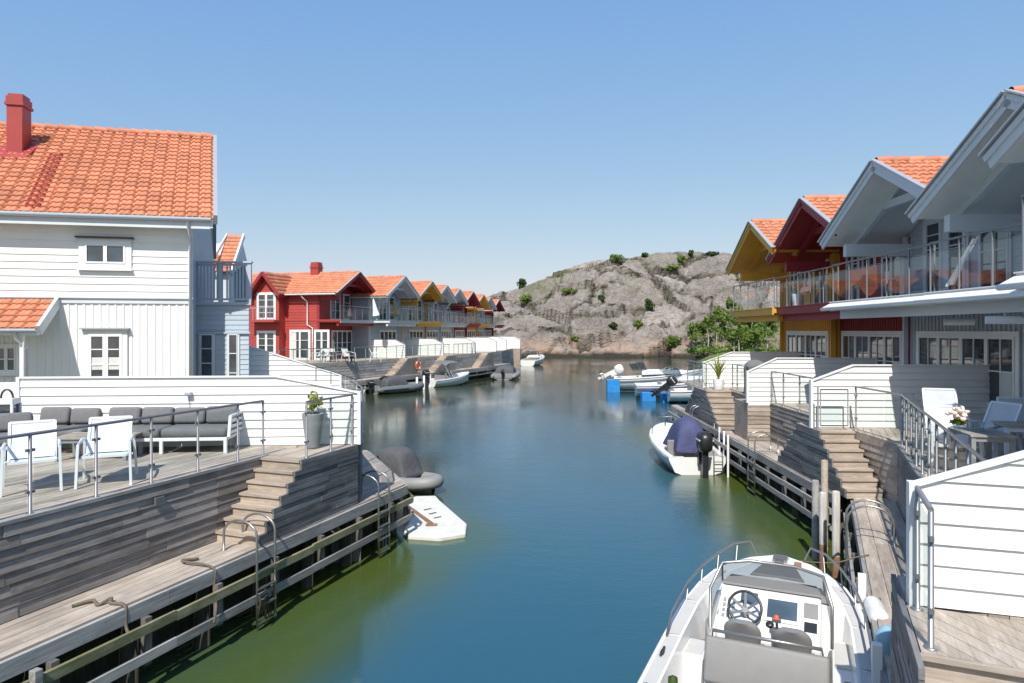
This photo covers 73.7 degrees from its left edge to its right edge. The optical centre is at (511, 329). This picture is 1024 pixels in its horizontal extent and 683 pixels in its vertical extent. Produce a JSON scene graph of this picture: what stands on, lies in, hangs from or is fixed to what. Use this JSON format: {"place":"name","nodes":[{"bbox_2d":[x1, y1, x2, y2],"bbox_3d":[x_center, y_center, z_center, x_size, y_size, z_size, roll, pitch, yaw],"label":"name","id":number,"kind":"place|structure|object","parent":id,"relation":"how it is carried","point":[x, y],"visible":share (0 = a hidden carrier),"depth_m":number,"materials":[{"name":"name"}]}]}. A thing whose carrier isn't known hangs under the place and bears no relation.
{"place":"outdoors","nodes":[
{"label":"outdoors","id":0,"kind":"place"},
{"bbox_2d":[0,430,905,624],"bbox_3d":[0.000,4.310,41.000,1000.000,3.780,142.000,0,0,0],"label":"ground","id":1,"kind":"structure","parent":0,"point":[174,557],"depth_m":10.10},
{"bbox_2d":[0,93,252,396],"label":"white house","id":2,"kind":"structure","parent":1,"relation":"on","point":[107,248],"depth_m":20.74,"materials":[{"name":"paint"}]},
{"bbox_2d":[0,344,18,375],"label":"window","id":3,"kind":"structure","parent":2,"relation":"in","point":[9,353],"depth_m":19.87,"materials":[{"name":"white glass"}]},
{"bbox_2d":[74,235,133,270],"bbox_3d":[-12.152,-2.280,20.384,1.566,1.009,0.190,0,0,-12],"label":"window","id":4,"kind":"structure","parent":2,"relation":"in","point":[97,253],"depth_m":20.40,"materials":[{"name":"wood"}]},
{"bbox_2d":[79,328,129,375],"bbox_3d":[-12.146,1.036,20.385,1.330,2.213,0.190,0,0,-12],"label":"french door","id":5,"kind":"structure","parent":2,"relation":"in","point":[105,350],"depth_m":20.40,"materials":[{"name":"white paint"}]},
{"bbox_2d":[61,442,361,562],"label":"quay wall","id":6,"kind":"structure","parent":1,"relation":"on","point":[356,554],"depth_m":13.86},
{"bbox_2d":[214,234,249,344],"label":"orange roofed house","id":7,"kind":"structure","parent":1,"relation":"on","point":[229,247],"depth_m":37.36,"materials":[{"name":"tile"}]},
{"bbox_2d":[249,345,341,387],"bbox_3d":[-9.286,1.395,23.773,6.620,1.810,0.110,0,0,-4],"label":"privacy screen","id":8,"kind":"object","parent":1,"relation":"on","point":[263,362],"visible":0.23,"depth_m":23.85,"materials":[{"name":"white paint"}]},
{"bbox_2d":[297,348,513,379],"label":"wooden terrace","id":9,"kind":"structure","parent":1,"relation":"on","point":[360,368],"depth_m":55.56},
{"bbox_2d":[250,262,376,359],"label":"red house","id":10,"kind":"structure","parent":9,"relation":"on","point":[312,308],"depth_m":52.87,"materials":[{"name":"paint"}]},
{"bbox_2d":[290,330,310,359],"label":"window","id":11,"kind":"structure","parent":10,"relation":"in","point":[299,339],"depth_m":52.71,"materials":[{"name":"white glass"}]},
{"bbox_2d":[314,330,329,359],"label":"french door","id":12,"kind":"structure","parent":10,"relation":"in","point":[321,338],"depth_m":52.20,"materials":[{"name":"white glass"}]},
{"bbox_2d":[331,330,351,354],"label":"window","id":13,"kind":"structure","parent":10,"relation":"in","point":[339,338],"depth_m":55.67,"materials":[{"name":"grey glass"}]},
{"bbox_2d":[350,275,419,357],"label":"grey house","id":14,"kind":"structure","parent":9,"relation":"on","point":[387,292],"depth_m":57.98,"materials":[{"name":"paint"}]},
{"bbox_2d":[370,339,405,357],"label":"privacy screen","id":15,"kind":"object","parent":9,"relation":"on","point":[401,351],"visible":0.81,"depth_m":56.79,"materials":[{"name":"white paint"}]},
{"bbox_2d":[398,281,444,343],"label":"ochre house","id":16,"kind":"structure","parent":9,"relation":"on","point":[427,290],"depth_m":65.66,"materials":[{"name":"yellow paint"}]},
{"bbox_2d":[406,338,443,354],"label":"privacy screen","id":17,"kind":"object","parent":9,"relation":"on","point":[426,348],"visible":0.97,"depth_m":62.20,"materials":[{"name":"white paint"}]},
{"bbox_2d":[424,285,457,340],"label":"grey house","id":18,"kind":"structure","parent":9,"relation":"on","point":[435,307],"depth_m":72.75,"materials":[{"name":"paint"}]},
{"bbox_2d":[439,288,468,337],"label":"grey house","id":19,"kind":"structure","parent":9,"relation":"on","point":[447,332],"depth_m":78.74,"materials":[{"name":"paint"}]},
{"bbox_2d":[440,338,474,352],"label":"privacy screen","id":20,"kind":"object","parent":9,"relation":"on","point":[463,348],"visible":0.74,"depth_m":67.88,"materials":[{"name":"white paint"}]},
{"bbox_2d":[449,291,481,337],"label":"red house","id":21,"kind":"structure","parent":9,"relation":"on","point":[461,308],"depth_m":83.51,"materials":[{"name":"paint"}]},
{"bbox_2d":[466,294,490,336],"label":"ochre house","id":22,"kind":"structure","parent":9,"relation":"on","point":[473,311],"depth_m":91.03,"materials":[{"name":"paint"}]},
{"bbox_2d":[464,337,496,350],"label":"privacy screen","id":23,"kind":"object","parent":9,"relation":"on","point":[486,344],"visible":0.64,"depth_m":73.48,"materials":[{"name":"white paint"}]},
{"bbox_2d":[478,297,496,336],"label":"grey house","id":24,"kind":"structure","parent":9,"relation":"on","point":[481,314],"depth_m":98.38,"materials":[{"name":"paint"}]},
{"bbox_2d":[111,357,869,682],"bbox_3d":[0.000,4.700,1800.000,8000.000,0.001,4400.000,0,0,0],"label":"water","id":25,"kind":"structure","parent":0,"point":[599,532],"depth_m":14.30,"materials":[{"name":"liquid"}]},
{"bbox_2d":[0,450,413,682],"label":"timber dock","id":26,"kind":"object","parent":25,"relation":"in","point":[170,603],"visible":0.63,"depth_m":9.69,"materials":[{"name":"wood"}]},
{"bbox_2d":[72,597,133,642],"bbox_3d":[-5.155,3.681,8.683,0.802,0.506,0.244,0,0,0],"label":"mooring rope","id":27,"kind":"object","parent":26,"relation":"attached to","point":[109,600],"visible":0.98,"depth_m":8.66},
{"bbox_2d":[0,444,357,623],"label":"wooden terrace","id":28,"kind":"structure","parent":26,"relation":"on","point":[68,541],"depth_m":10.52,"materials":[{"name":"grey wood"}]},
{"bbox_2d":[0,389,21,455],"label":"garden lantern","id":29,"kind":"object","parent":28,"relation":"on","point":[12,404],"visible":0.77,"depth_m":12.53,"materials":[{"name":"white glass"}]},
{"bbox_2d":[0,412,33,457],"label":"garden sofa","id":30,"kind":"object","parent":28,"relation":"on","point":[6,419],"visible":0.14,"depth_m":12.23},
{"bbox_2d":[0,419,62,497],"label":"sling chair","id":31,"kind":"object","parent":28,"relation":"on","point":[44,444],"visible":0.96,"depth_m":10.10,"materials":[{"name":"fabric"}]},
{"bbox_2d":[40,407,101,453],"bbox_3d":[-8.539,1.895,13.007,1.120,0.809,0.880,0,0,-5],"label":"garden sofa","id":32,"kind":"object","parent":28,"relation":"on","point":[64,417],"visible":0.26,"depth_m":13.19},
{"bbox_2d":[53,432,142,461],"bbox_3d":[-7.416,2.090,12.280,1.250,0.420,0.692,0,0,-5],"label":"coffee table","id":33,"kind":"object","parent":28,"relation":"on","point":[74,438],"visible":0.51,"depth_m":12.17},
{"bbox_2d":[74,415,137,489],"bbox_3d":[-6.154,1.834,10.392,0.755,0.943,0.889,0,0,-24],"label":"sling chair","id":34,"kind":"object","parent":28,"relation":"on","point":[118,437],"visible":1,"depth_m":10.59,"materials":[{"name":"fabric"}]},
{"bbox_2d":[0,400,265,514],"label":"glass railing","id":35,"kind":"object","parent":28,"relation":"on","point":[95,477],"visible":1,"depth_m":9.68,"materials":[{"name":"silver metal"}]},
{"bbox_2d":[90,406,242,453],"bbox_3d":[-6.538,1.895,13.061,2.465,0.810,0.883,0,0,-5],"label":"garden sofa","id":36,"kind":"object","parent":28,"relation":"on","point":[219,424],"visible":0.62,"depth_m":13.16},
{"bbox_2d":[16,375,360,447],"bbox_3d":[-6.323,1.605,13.514,6.570,1.390,0.110,0,0,-5],"label":"privacy screen","id":37,"kind":"object","parent":28,"relation":"on","point":[285,399],"visible":0.71,"depth_m":13.54,"materials":[{"name":"white paint"}]},
{"bbox_2d":[302,391,323,448],"bbox_3d":[-3.877,1.734,13.320,0.424,1.132,0.434,0,0,0],"label":"potted plant","id":38,"kind":"object","parent":28,"relation":"on","point":[315,422],"visible":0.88,"depth_m":13.20,"materials":[{"name":"green plant"}]},
{"bbox_2d":[304,394,354,457],"bbox_3d":[-3.459,1.789,13.012,0.100,1.022,1.570,0,0,20],"label":"glass railing","id":39,"kind":"object","parent":28,"relation":"on","point":[306,413],"visible":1,"depth_m":13.00,"materials":[{"name":"silver metal"}]},
{"bbox_2d":[181,557,216,623],"bbox_3d":[-4.564,3.827,10.118,0.830,0.792,0.260,0,0,30],"label":"mooring rope","id":40,"kind":"object","parent":26,"relation":"attached to","point":[188,560],"visible":0.97,"depth_m":10.04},
{"bbox_2d":[221,513,276,628],"bbox_3d":[-4.212,3.816,10.954,0.730,1.669,0.506,0,0,20],"label":"swimming ladder","id":41,"kind":"object","parent":26,"relation":"attached to","point":[274,564],"visible":0.94,"depth_m":10.85,"materials":[{"name":"silver metal"}]},
{"bbox_2d":[361,470,390,556],"bbox_3d":[-2.977,3.816,14.330,0.730,1.669,0.506,0,0,20],"label":"swimming ladder","id":42,"kind":"object","parent":26,"relation":"attached to","point":[388,522],"visible":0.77,"depth_m":14.29,"materials":[{"name":"silver metal"}]},
{"bbox_2d":[367,375,423,393],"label":"inflatable boat","id":43,"kind":"object","parent":25,"relation":"on","point":[391,384],"visible":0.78,"depth_m":50.56,"materials":[{"name":"black plastic"}]},
{"bbox_2d":[377,446,443,493],"bbox_3d":[-3.217,4.186,20.218,2.840,1.428,1.429,0,0,34],"label":"inflatable boat","id":44,"kind":"object","parent":25,"relation":"on","point":[403,463],"visible":0.6,"depth_m":19.86,"materials":[{"name":"black plastic"}]},
{"bbox_2d":[343,363,510,393],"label":"timber dock","id":45,"kind":"object","parent":25,"relation":"in","point":[477,372],"visible":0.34,"depth_m":58.30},
{"bbox_2d":[403,496,466,540],"bbox_3d":[-2.025,4.742,17.076,1.620,0.375,3.951,0,0,-12],"label":"floating raft","id":46,"kind":"object","parent":25,"relation":"on","point":[434,518],"visible":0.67,"depth_m":16.21,"materials":[{"name":"white plastic"}]},
{"bbox_2d":[422,360,468,386],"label":"motor boat","id":47,"kind":"object","parent":25,"relation":"on","point":[442,378],"visible":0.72,"depth_m":57.13,"materials":[{"name":"white"}]},
{"bbox_2d":[489,365,520,379],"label":"inflatable boat","id":48,"kind":"object","parent":25,"relation":"on","point":[505,372],"visible":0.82,"depth_m":64.43,"materials":[{"name":"black plastic"}]},
{"bbox_2d":[521,351,544,365],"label":"motor boat","id":49,"kind":"object","parent":25,"relation":"on","point":[534,358],"visible":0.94,"depth_m":90.92,"materials":[{"name":"white"}]},
{"bbox_2d":[598,361,701,390],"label":"motor boat","id":50,"kind":"object","parent":25,"relation":"on","point":[627,383],"visible":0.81,"depth_m":51.47,"materials":[{"name":"white"}]},
{"bbox_2d":[634,367,701,397],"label":"motor boat","id":51,"kind":"object","parent":25,"relation":"on","point":[667,372],"visible":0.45,"depth_m":46.14,"materials":[{"name":"white"}]},
{"bbox_2d":[650,375,701,402],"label":"motor boat","id":52,"kind":"object","parent":25,"relation":"on","point":[678,395],"visible":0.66,"depth_m":43.76,"materials":[{"name":"white"}]},
{"bbox_2d":[648,416,726,477],"bbox_3d":[6.048,4.134,24.257,2.084,2.282,5.603,0,0,0],"label":"motor boat","id":53,"kind":"object","parent":25,"relation":"on","point":[682,445],"visible":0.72,"depth_m":22.80,"materials":[{"name":"plastic"}]},
{"bbox_2d":[637,540,872,682],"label":"motor boat","id":54,"kind":"object","parent":25,"relation":"on","point":[775,618],"visible":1,"depth_m":8.22,"materials":[{"name":"plastic"}]},
{"bbox_2d":[874,624,890,656],"bbox_3d":[4.105,3.700,7.477,0.271,0.936,0.271,0,0,19],"label":"boat fender","id":55,"kind":"object","parent":54,"relation":"hanging from","point":[882,634],"visible":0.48,"depth_m":7.41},
{"bbox_2d":[668,405,855,546],"bbox_3d":[7.714,4.600,23.230,1.388,2.200,17.500,0,0,2],"label":"timber dock","id":56,"kind":"object","parent":25,"relation":"in","point":[783,482],"visible":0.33,"depth_m":18.79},
{"bbox_2d":[685,387,733,429],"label":"stair block","id":57,"kind":"structure","parent":56,"relation":"on","point":[716,407],"depth_m":25.43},
{"bbox_2d":[677,380,745,400],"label":"wooden terrace","id":58,"kind":"structure","parent":56,"relation":"on","point":[739,394],"depth_m":26.86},
{"bbox_2d":[700,352,728,389],"bbox_3d":[7.881,1.567,26.321,1.196,1.466,0.891,0,0,0],"label":"potted plant","id":59,"kind":"object","parent":58,"relation":"on","point":[718,383],"visible":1,"depth_m":26.15,"materials":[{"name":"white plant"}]},
{"bbox_2d":[702,352,799,386],"bbox_3d":[10.194,1.585,27.304,5.120,1.430,0.110,0,0,2],"label":"privacy screen","id":60,"kind":"object","parent":58,"relation":"on","point":[740,358],"visible":0.36,"depth_m":27.32,"materials":[{"name":"white paint"}]},
{"bbox_2d":[725,218,839,357],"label":"ochre house","id":61,"kind":"structure","parent":58,"relation":"on","point":[755,246],"depth_m":26.57,"materials":[{"name":"paint"}]},
{"bbox_2d":[786,331,828,357],"bbox_3d":[11.433,0.973,26.602,0.140,1.885,4.100,0,0,2],"label":"window","id":62,"kind":"structure","parent":61,"relation":"in","point":[810,344],"depth_m":26.27,"materials":[{"name":"clear glass"}]},
{"bbox_2d":[813,258,827,303],"bbox_3d":[11.391,-1.853,25.253,0.140,2.215,1.280,0,0,2],"label":"balcony door","id":63,"kind":"structure","parent":61,"relation":"in","point":[817,281],"depth_m":25.27,"materials":[{"name":"grey glass"}]},
{"bbox_2d":[765,195,909,363],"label":"red house","id":64,"kind":"structure","parent":58,"relation":"on","point":[809,218],"depth_m":22.34,"materials":[{"name":"paint"}]},
{"bbox_2d":[846,257,859,299],"bbox_3d":[11.490,-1.853,23.076,0.140,2.215,1.030,0,0,2],"label":"balcony door","id":65,"kind":"structure","parent":64,"relation":"in","point":[854,288],"depth_m":23.02,"materials":[{"name":"grey glass"}]},
{"bbox_2d":[841,331,901,363],"bbox_3d":[11.453,0.973,21.902,0.140,1.885,4.100,0,0,2],"label":"window","id":66,"kind":"structure","parent":64,"relation":"in","point":[886,346],"depth_m":21.60,"materials":[{"name":"clear glass"}]},
{"bbox_2d":[881,257,901,296],"bbox_3d":[11.411,-1.853,20.553,0.140,2.215,1.280,0,0,2],"label":"balcony door","id":67,"kind":"structure","parent":64,"relation":"in","point":[894,267],"depth_m":20.49,"materials":[{"name":"white glass"}]},
{"bbox_2d":[747,431,778,494],"bbox_3d":[7.200,3.791,19.584,0.730,1.719,0.686,0,0,2],"label":"swimming ladder","id":68,"kind":"object","parent":56,"relation":"attached to","point":[754,473],"visible":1,"depth_m":19.48,"materials":[{"name":"silver metal"}]},
{"bbox_2d":[734,399,862,446],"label":"wooden terrace","id":69,"kind":"structure","parent":56,"relation":"on","point":[778,421],"depth_m":21.55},
{"bbox_2d":[746,357,877,405],"bbox_3d":[9.962,1.625,21.509,5.120,1.510,0.110,0,0,2],"label":"privacy screen","id":70,"kind":"object","parent":69,"relation":"on","point":[758,385],"visible":0.44,"depth_m":21.52,"materials":[{"name":"white paint"}]},
{"bbox_2d":[817,155,1023,434],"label":"grey house","id":71,"kind":"structure","parent":69,"relation":"on","point":[870,219],"depth_m":17.39,"materials":[{"name":"paint"}]},
{"bbox_2d":[850,266,877,295],"bbox_3d":[9.433,-1.286,18.400,0.094,0.767,1.600,0,0,0],"label":"hanging blanket","id":72,"kind":"object","parent":71,"relation":"hanging from","point":[858,277],"visible":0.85,"depth_m":18.21,"materials":[{"name":"orange fabric"}]},
{"bbox_2d":[923,219,943,292],"bbox_3d":[11.211,-1.877,18.191,0.140,2.305,1.040,0,0,2],"label":"balcony door","id":73,"kind":"structure","parent":71,"relation":"in","point":[933,229],"depth_m":18.20,"materials":[{"name":"grey paint"}]},
{"bbox_2d":[944,232,969,289],"bbox_3d":[11.180,-1.877,17.212,0.140,2.305,1.040,0,0,2],"label":"balcony door","id":74,"kind":"structure","parent":71,"relation":"in","point":[951,255],"depth_m":17.29,"materials":[{"name":"grey paint"}]},
{"bbox_2d":[916,331,1019,410],"bbox_3d":[11.173,0.973,17.002,0.140,1.885,4.100,0,0,2],"label":"window","id":75,"kind":"structure","parent":71,"relation":"in","point":[1000,350],"depth_m":16.15,"materials":[{"name":"clear glass"}]},
{"bbox_2d":[978,232,1011,286],"bbox_3d":[11.136,-1.827,15.803,0.140,2.065,1.180,0,0,2],"label":"window","id":76,"kind":"structure","parent":71,"relation":"in","point":[1003,247],"depth_m":15.74,"materials":[{"name":"grey paint"}]},
{"bbox_2d":[778,423,883,498],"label":"stair block","id":77,"kind":"structure","parent":56,"relation":"on","point":[806,450],"depth_m":15.28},
{"bbox_2d":[812,479,818,559],"bbox_3d":[6.221,4.185,14.000,0.140,2.230,0.140,0,0,0],"label":"mooring pile","id":78,"kind":"object","parent":25,"relation":"in","point":[815,515],"visible":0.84,"depth_m":13.94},
{"bbox_2d":[819,491,826,570],"bbox_3d":[6.102,4.237,13.400,0.144,2.127,0.144,0,0,0],"label":"mooring pile","id":79,"kind":"object","parent":25,"relation":"in","point":[822,521],"visible":0.82,"depth_m":13.35,"materials":[{"name":"metal"}]},
{"bbox_2d":[821,460,827,550],"bbox_3d":[6.680,4.037,14.600,0.140,2.526,0.140,0,0,0],"label":"mooring pile","id":80,"kind":"object","parent":25,"relation":"in","point":[824,475],"visible":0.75,"depth_m":14.54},
{"bbox_2d":[832,490,839,582],"bbox_3d":[6.025,4.144,12.700,0.144,2.311,0.144,0,0,0],"label":"mooring pile","id":81,"kind":"object","parent":25,"relation":"in","point":[835,531],"visible":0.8,"depth_m":12.64,"materials":[{"name":"wood"}]},
{"bbox_2d":[871,641,882,682],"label":"dock post","id":82,"kind":"object","parent":25,"relation":"in","point":[876,657],"visible":1,"depth_m":7.10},
{"bbox_2d":[843,497,919,682],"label":"timber dock","id":83,"kind":"object","parent":25,"relation":"in","point":[883,561],"visible":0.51,"depth_m":11.00,"materials":[{"name":"wood"}]},
{"bbox_2d":[844,499,897,589],"bbox_3d":[5.951,3.756,11.361,0.770,1.789,0.506,0,0,24],"label":"swimming ladder","id":84,"kind":"object","parent":83,"relation":"attached to","point":[893,528],"visible":0.91,"depth_m":11.30,"materials":[{"name":"silver metal"}]},
{"bbox_2d":[863,596,888,622],"bbox_3d":[4.582,3.550,8.598,0.236,0.236,0.720,0,0,19],"label":"boat fender","id":85,"kind":"object","parent":83,"relation":"hanging from","point":[874,607],"visible":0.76,"depth_m":8.49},
{"bbox_2d":[846,427,1023,616],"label":"wooden terrace","id":86,"kind":"structure","parent":83,"relation":"on","point":[891,462],"depth_m":14.01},
{"bbox_2d":[809,364,989,427],"bbox_3d":[9.390,1.555,16.044,4.720,1.490,0.110,0,0,2],"label":"privacy screen","id":87,"kind":"object","parent":86,"relation":"on","point":[970,383],"visible":0.65,"depth_m":16.04,"materials":[{"name":"white paint"}]},
{"bbox_2d":[854,386,986,476],"bbox_3d":[6.450,1.789,10.834,0.717,1.022,10.143,0,0,20],"label":"glass railing","id":88,"kind":"object","parent":86,"relation":"on","point":[968,448],"visible":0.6,"depth_m":10.90,"materials":[{"name":"silver metal"}]},
{"bbox_2d":[918,388,971,444],"bbox_3d":[8.390,1.734,13.258,0.755,1.143,0.889,0,0,20],"label":"sling chair","id":89,"kind":"object","parent":86,"relation":"on","point":[939,396],"visible":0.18,"depth_m":13.61,"materials":[{"name":"grey fabric"}]},
{"bbox_2d":[919,404,982,472],"bbox_3d":[7.220,1.794,11.258,0.755,1.023,0.889,0,0,20],"label":"sling chair","id":90,"kind":"object","parent":86,"relation":"on","point":[937,413],"visible":0.43,"depth_m":11.54,"materials":[{"name":"fabric"}]},
{"bbox_2d":[904,85,1023,314],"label":"grey house","id":91,"kind":"structure","parent":86,"relation":"on","point":[966,189],"depth_m":13.88,"materials":[{"name":"paint"}]},
{"bbox_2d":[945,236,979,286],"bbox_3d":[9.060,-1.360,13.736,0.146,0.936,0.911,0,0,-1],"label":"folded parasol","id":92,"kind":"object","parent":91,"relation":"on","point":[954,277],"visible":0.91,"depth_m":13.67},
{"bbox_2d":[985,313,1023,323],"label":"patio heater","id":93,"kind":"object","parent":91,"relation":"hanging from","point":[1004,319],"visible":0.84,"depth_m":12.56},
{"bbox_2d":[947,427,1017,469],"bbox_3d":[7.209,1.930,10.496,0.620,0.740,0.842,0,0,12],"label":"terrace table","id":94,"kind":"object","parent":86,"relation":"on","point":[988,436],"visible":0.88,"depth_m":10.29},
{"bbox_2d":[945,407,969,425],"bbox_3d":[6.670,1.344,10.196,0.288,0.392,0.386,0,0,16],"label":"flower vase","id":95,"kind":"object","parent":94,"relation":"on","point":[957,419],"visible":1,"depth_m":10.15,"materials":[{"name":"white glass"}]},
{"bbox_2d":[967,401,1023,455],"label":"sling chair","id":96,"kind":"object","parent":86,"relation":"on","point":[1000,411],"visible":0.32,"depth_m":12.12,"materials":[{"name":"blue fabric"}]},
{"bbox_2d":[978,100,1023,290],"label":"grey house","id":97,"kind":"structure","parent":86,"relation":"on","point":[1005,144],"depth_m":9.63,"materials":[{"name":"paint"}]},
{"bbox_2d":[991,420,1023,457],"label":"sling chair","id":98,"kind":"object","parent":86,"relation":"on","point":[1013,426],"visible":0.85,"depth_m":11.42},
{"bbox_2d":[890,574,1023,682],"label":"wooden terrace","id":99,"kind":"structure","parent":83,"relation":"on","point":[977,647],"depth_m":5.09,"materials":[{"name":"wood"}]},
{"bbox_2d":[910,485,938,651],"bbox_3d":[3.184,1.789,5.281,0.100,1.022,0.870,0,0,24],"label":"glass railing","id":100,"kind":"object","parent":99,"relation":"on","point":[918,495],"visible":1,"depth_m":4.95,"materials":[{"name":"silver metal"}]},
{"bbox_2d":[906,450,1023,616],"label":"privacy screen","id":101,"kind":"object","parent":99,"relation":"on","point":[978,507],"visible":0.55,"depth_m":5.57,"materials":[{"name":"white paint"}]},
{"bbox_2d":[484,299,504,336],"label":"red house","id":102,"kind":"structure","parent":0,"point":[489,320],"depth_m":105.87,"materials":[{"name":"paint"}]},
{"bbox_2d":[0,0,1023,296],"label":"sky","id":103,"kind":"structure","parent":0,"point":[483,147],"materials":[{"name":"blue"}]},
{"bbox_2d":[488,251,779,357],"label":"rocky hill","id":104,"kind":"structure","parent":0,"point":[591,329],"depth_m":129.42,"materials":[{"name":"stone"}]},
{"bbox_2d":[493,254,737,331],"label":"heather scrub","id":105,"kind":"object","parent":104,"relation":"on","point":[598,289],"visible":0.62,"depth_m":136.42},
{"bbox_2d":[685,321,708,352],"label":"birch tree","id":106,"kind":"object","parent":104,"relation":"on","point":[701,332],"visible":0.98,"depth_m":115.70,"materials":[{"name":"green plant"}]},
{"bbox_2d":[699,351,768,362],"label":"grassy shore","id":107,"kind":"structure","parent":0,"point":[708,358],"depth_m":98.18,"materials":[{"name":"green plant"}]},
{"bbox_2d":[714,312,733,346],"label":"birch tree","id":108,"kind":"object","parent":107,"relation":"on","point":[722,328],"visible":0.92,"depth_m":111.50,"materials":[{"name":"green plant"}]},
{"bbox_2d":[684,344,779,355],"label":"leafy undergrowth","id":109,"kind":"object","parent":107,"relation":"on","point":[704,348],"visible":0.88,"depth_m":106.62,"materials":[{"name":"green plant"}]},
{"bbox_2d":[725,325,749,351],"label":"birch tree","id":110,"kind":"object","parent":107,"relation":"on","point":[738,333],"visible":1,"depth_m":106.89,"materials":[{"name":"green plant"}]},
{"bbox_2d":[743,328,765,349],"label":"birch tree","id":111,"kind":"object","parent":107,"relation":"on","point":[755,336],"visible":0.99,"depth_m":106.22,"materials":[{"name":"green plant"}]},
{"bbox_2d":[817,386,848,429],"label":"glass gate","id":112,"kind":"structure","parent":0,"point":[820,407],"depth_m":15.70,"materials":[{"name":"silver metal"}]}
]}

